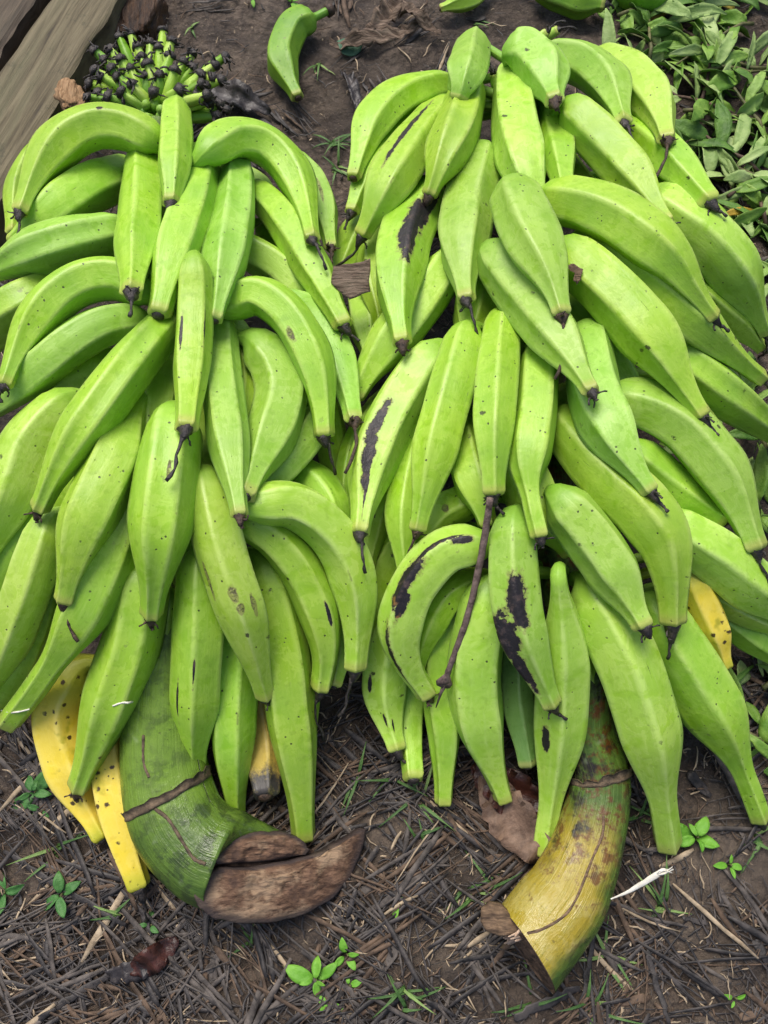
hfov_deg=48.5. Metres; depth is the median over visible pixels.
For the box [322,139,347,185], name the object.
grass tuft
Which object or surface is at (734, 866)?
seedling
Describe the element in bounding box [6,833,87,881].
grass tuft
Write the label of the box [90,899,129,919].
grass tuft
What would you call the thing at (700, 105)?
leafy branch
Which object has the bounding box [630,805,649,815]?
grass tuft
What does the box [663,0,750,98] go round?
leafy branch
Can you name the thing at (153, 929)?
seedling
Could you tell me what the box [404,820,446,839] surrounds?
grass tuft
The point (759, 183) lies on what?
leafy branch
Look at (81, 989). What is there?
straw strip
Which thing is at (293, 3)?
seedling
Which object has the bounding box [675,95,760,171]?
leafy branch
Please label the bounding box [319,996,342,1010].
seedling
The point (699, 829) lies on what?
seedling
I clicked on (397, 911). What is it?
seedling
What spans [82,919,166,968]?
straw strip
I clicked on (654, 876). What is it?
white straw
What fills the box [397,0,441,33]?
dead leaf
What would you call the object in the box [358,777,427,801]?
grass tuft
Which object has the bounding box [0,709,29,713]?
white fibre
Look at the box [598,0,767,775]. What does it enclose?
fallen leaves
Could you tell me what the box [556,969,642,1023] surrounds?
grass tuft
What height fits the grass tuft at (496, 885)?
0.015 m
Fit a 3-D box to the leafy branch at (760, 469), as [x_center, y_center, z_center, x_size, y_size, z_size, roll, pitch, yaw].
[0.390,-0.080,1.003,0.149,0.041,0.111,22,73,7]
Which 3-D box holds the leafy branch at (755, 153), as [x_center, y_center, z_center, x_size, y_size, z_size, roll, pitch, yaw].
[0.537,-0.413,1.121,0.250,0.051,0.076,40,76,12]
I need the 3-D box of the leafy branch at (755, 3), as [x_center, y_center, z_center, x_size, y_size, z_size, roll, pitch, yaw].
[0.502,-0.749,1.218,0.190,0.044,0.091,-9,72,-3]
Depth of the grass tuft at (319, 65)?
1.20 m
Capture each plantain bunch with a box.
[0,24,377,923]
[333,20,767,992]
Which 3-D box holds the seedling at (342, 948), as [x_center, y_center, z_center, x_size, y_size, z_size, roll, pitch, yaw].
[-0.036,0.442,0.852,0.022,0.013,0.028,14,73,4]
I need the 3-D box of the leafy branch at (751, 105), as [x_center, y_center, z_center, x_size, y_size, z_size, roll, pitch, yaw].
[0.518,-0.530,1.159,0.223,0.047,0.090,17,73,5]
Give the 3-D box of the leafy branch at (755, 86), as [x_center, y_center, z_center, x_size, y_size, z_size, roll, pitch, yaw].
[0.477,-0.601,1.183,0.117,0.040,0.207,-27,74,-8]
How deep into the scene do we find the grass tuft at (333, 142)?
1.16 m
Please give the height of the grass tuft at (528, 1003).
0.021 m
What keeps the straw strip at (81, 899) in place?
on the straw litter
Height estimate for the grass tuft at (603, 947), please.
0.018 m
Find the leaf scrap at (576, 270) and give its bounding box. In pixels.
[568,264,582,283]
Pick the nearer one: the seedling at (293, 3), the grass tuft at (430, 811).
the grass tuft at (430, 811)
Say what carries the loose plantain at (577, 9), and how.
on the ground
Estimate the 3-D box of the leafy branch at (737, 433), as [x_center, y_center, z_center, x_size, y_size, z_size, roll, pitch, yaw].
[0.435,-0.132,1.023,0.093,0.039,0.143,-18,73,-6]
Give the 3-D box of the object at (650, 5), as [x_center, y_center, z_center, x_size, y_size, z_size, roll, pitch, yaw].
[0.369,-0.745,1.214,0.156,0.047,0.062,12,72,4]
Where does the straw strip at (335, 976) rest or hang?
on the straw litter
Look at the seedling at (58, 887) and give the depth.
0.87 m
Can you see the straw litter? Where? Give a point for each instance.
(102, 876)
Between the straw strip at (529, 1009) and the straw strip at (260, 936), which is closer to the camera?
the straw strip at (529, 1009)
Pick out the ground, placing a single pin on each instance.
(330, 110)
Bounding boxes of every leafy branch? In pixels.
[602,8,734,121]
[617,0,696,59]
[617,0,704,24]
[619,14,766,94]
[640,15,718,52]
[651,3,694,20]
[655,9,753,90]
[659,421,767,509]
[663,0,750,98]
[668,2,726,21]
[668,14,767,127]
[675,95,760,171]
[675,127,767,203]
[682,668,767,744]
[683,90,767,157]
[688,0,767,9]
[688,31,765,93]
[689,112,767,224]
[719,146,767,188]
[723,351,767,453]
[726,136,767,197]
[746,59,767,94]
[761,662,767,689]
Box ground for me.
[0,0,767,1023]
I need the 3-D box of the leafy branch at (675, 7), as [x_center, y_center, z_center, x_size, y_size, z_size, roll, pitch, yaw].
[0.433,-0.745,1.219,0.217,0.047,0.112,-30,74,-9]
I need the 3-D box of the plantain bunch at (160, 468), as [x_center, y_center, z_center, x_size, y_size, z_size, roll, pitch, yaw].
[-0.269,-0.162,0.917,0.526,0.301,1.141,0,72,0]
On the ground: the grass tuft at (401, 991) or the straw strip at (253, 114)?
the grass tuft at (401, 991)
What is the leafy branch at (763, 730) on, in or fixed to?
on the ground
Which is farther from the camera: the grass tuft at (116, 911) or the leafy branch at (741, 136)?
the leafy branch at (741, 136)
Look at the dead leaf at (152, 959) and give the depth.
0.85 m
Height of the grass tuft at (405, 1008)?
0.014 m
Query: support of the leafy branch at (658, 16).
on the ground
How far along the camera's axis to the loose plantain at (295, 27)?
1.17 m
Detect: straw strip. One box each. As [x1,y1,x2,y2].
[3,849,125,926]
[14,799,50,813]
[55,973,108,1010]
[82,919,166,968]
[137,901,155,940]
[234,105,275,127]
[238,923,270,948]
[300,949,357,1000]
[367,855,448,913]
[513,986,580,1021]
[579,936,595,1023]
[645,949,670,1023]
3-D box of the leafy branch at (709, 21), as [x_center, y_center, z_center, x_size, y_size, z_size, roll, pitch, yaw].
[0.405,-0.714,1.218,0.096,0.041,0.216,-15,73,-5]
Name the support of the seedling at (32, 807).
on the ground
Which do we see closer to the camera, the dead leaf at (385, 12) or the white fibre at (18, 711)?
the white fibre at (18, 711)
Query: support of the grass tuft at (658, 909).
on the ground
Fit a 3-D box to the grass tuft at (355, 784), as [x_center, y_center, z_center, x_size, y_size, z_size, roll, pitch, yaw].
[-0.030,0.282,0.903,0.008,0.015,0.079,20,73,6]
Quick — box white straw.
[611,866,673,899]
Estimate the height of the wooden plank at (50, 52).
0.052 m
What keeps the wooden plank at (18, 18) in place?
on the ground
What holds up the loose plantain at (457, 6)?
on the ground
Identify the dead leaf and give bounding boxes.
[104,961,148,985]
[130,936,178,977]
[211,78,270,115]
[329,19,418,50]
[340,70,361,109]
[365,0,402,28]
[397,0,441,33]
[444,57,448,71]
[470,763,538,814]
[478,776,549,863]
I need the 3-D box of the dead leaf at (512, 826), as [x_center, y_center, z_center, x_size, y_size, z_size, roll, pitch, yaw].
[0.130,0.317,0.875,0.050,0.038,0.108,-28,74,-9]
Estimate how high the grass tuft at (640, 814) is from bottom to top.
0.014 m
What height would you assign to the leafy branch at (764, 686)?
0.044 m
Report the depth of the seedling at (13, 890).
0.87 m
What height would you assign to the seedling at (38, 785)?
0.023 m
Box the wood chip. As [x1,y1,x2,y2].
[53,77,88,110]
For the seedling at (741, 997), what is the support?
on the ground
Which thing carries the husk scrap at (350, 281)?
on the plantain bunch at (160, 468)
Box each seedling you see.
[0,872,24,913]
[12,772,51,809]
[26,797,52,821]
[44,871,80,917]
[140,910,158,933]
[284,955,337,996]
[287,0,297,6]
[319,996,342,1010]
[334,937,358,969]
[346,978,361,986]
[392,904,400,917]
[680,816,719,851]
[713,854,741,878]
[724,994,745,1007]
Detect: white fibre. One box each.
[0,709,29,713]
[112,701,132,706]
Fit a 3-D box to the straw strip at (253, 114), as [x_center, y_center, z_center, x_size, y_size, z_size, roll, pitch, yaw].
[-0.196,-0.560,1.177,0.130,0.011,0.013,42,77,12]
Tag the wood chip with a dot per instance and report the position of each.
(68, 93)
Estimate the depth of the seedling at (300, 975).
0.84 m
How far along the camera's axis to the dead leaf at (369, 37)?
1.20 m
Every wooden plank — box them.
[0,0,50,70]
[0,0,126,247]
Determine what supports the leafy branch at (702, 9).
on the ground
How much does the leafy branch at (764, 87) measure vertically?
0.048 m
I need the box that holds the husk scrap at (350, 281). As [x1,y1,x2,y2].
[331,259,370,298]
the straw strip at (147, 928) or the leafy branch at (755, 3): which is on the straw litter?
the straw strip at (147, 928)
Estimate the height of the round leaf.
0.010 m
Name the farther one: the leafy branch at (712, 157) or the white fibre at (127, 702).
the leafy branch at (712, 157)
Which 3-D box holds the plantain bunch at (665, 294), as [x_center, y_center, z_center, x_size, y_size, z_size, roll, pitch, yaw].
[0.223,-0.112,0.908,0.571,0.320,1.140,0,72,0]
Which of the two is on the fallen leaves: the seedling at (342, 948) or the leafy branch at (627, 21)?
the leafy branch at (627, 21)
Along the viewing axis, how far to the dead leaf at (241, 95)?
1.17 m
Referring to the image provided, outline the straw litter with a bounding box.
[0,0,767,1023]
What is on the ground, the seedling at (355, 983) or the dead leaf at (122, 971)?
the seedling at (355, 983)
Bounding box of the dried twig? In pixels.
[435,497,493,707]
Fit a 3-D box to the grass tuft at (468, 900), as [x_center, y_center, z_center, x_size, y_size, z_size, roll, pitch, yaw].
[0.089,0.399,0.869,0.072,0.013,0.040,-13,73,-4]
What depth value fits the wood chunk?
1.19 m
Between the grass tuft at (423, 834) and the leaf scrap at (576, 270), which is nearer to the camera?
the leaf scrap at (576, 270)
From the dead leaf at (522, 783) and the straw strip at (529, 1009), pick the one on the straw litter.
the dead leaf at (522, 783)
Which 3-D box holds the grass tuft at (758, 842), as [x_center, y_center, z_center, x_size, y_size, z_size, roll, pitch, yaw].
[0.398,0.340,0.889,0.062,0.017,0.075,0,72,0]
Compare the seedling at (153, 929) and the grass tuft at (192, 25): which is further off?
the grass tuft at (192, 25)
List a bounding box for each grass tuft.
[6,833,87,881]
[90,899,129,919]
[184,22,198,37]
[228,924,261,957]
[302,63,334,80]
[312,134,350,154]
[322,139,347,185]
[342,743,365,815]
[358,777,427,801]
[367,985,440,1018]
[377,766,455,831]
[387,974,445,1012]
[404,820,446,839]
[439,874,498,918]
[465,851,521,894]
[473,20,492,27]
[491,960,566,1018]
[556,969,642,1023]
[579,914,641,995]
[629,797,650,823]
[629,854,690,920]
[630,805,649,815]
[739,826,767,875]
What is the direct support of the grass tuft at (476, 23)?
on the ground
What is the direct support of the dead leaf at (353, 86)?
on the ground
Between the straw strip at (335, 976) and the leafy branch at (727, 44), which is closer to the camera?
the straw strip at (335, 976)
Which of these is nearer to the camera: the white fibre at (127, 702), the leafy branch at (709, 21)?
the white fibre at (127, 702)
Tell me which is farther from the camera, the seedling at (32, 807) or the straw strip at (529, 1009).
the seedling at (32, 807)
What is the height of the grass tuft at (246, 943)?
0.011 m
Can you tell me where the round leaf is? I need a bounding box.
[337,38,362,56]
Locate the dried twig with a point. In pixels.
(444, 682)
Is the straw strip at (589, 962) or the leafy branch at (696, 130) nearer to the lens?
the straw strip at (589, 962)
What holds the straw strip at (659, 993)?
on the straw litter
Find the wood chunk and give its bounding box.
[115,0,168,51]
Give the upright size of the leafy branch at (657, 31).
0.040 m
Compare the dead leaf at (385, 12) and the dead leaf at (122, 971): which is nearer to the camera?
the dead leaf at (122, 971)
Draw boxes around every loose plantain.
[267,3,334,102]
[439,0,483,12]
[535,0,614,19]
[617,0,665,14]
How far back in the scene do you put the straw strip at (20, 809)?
0.90 m

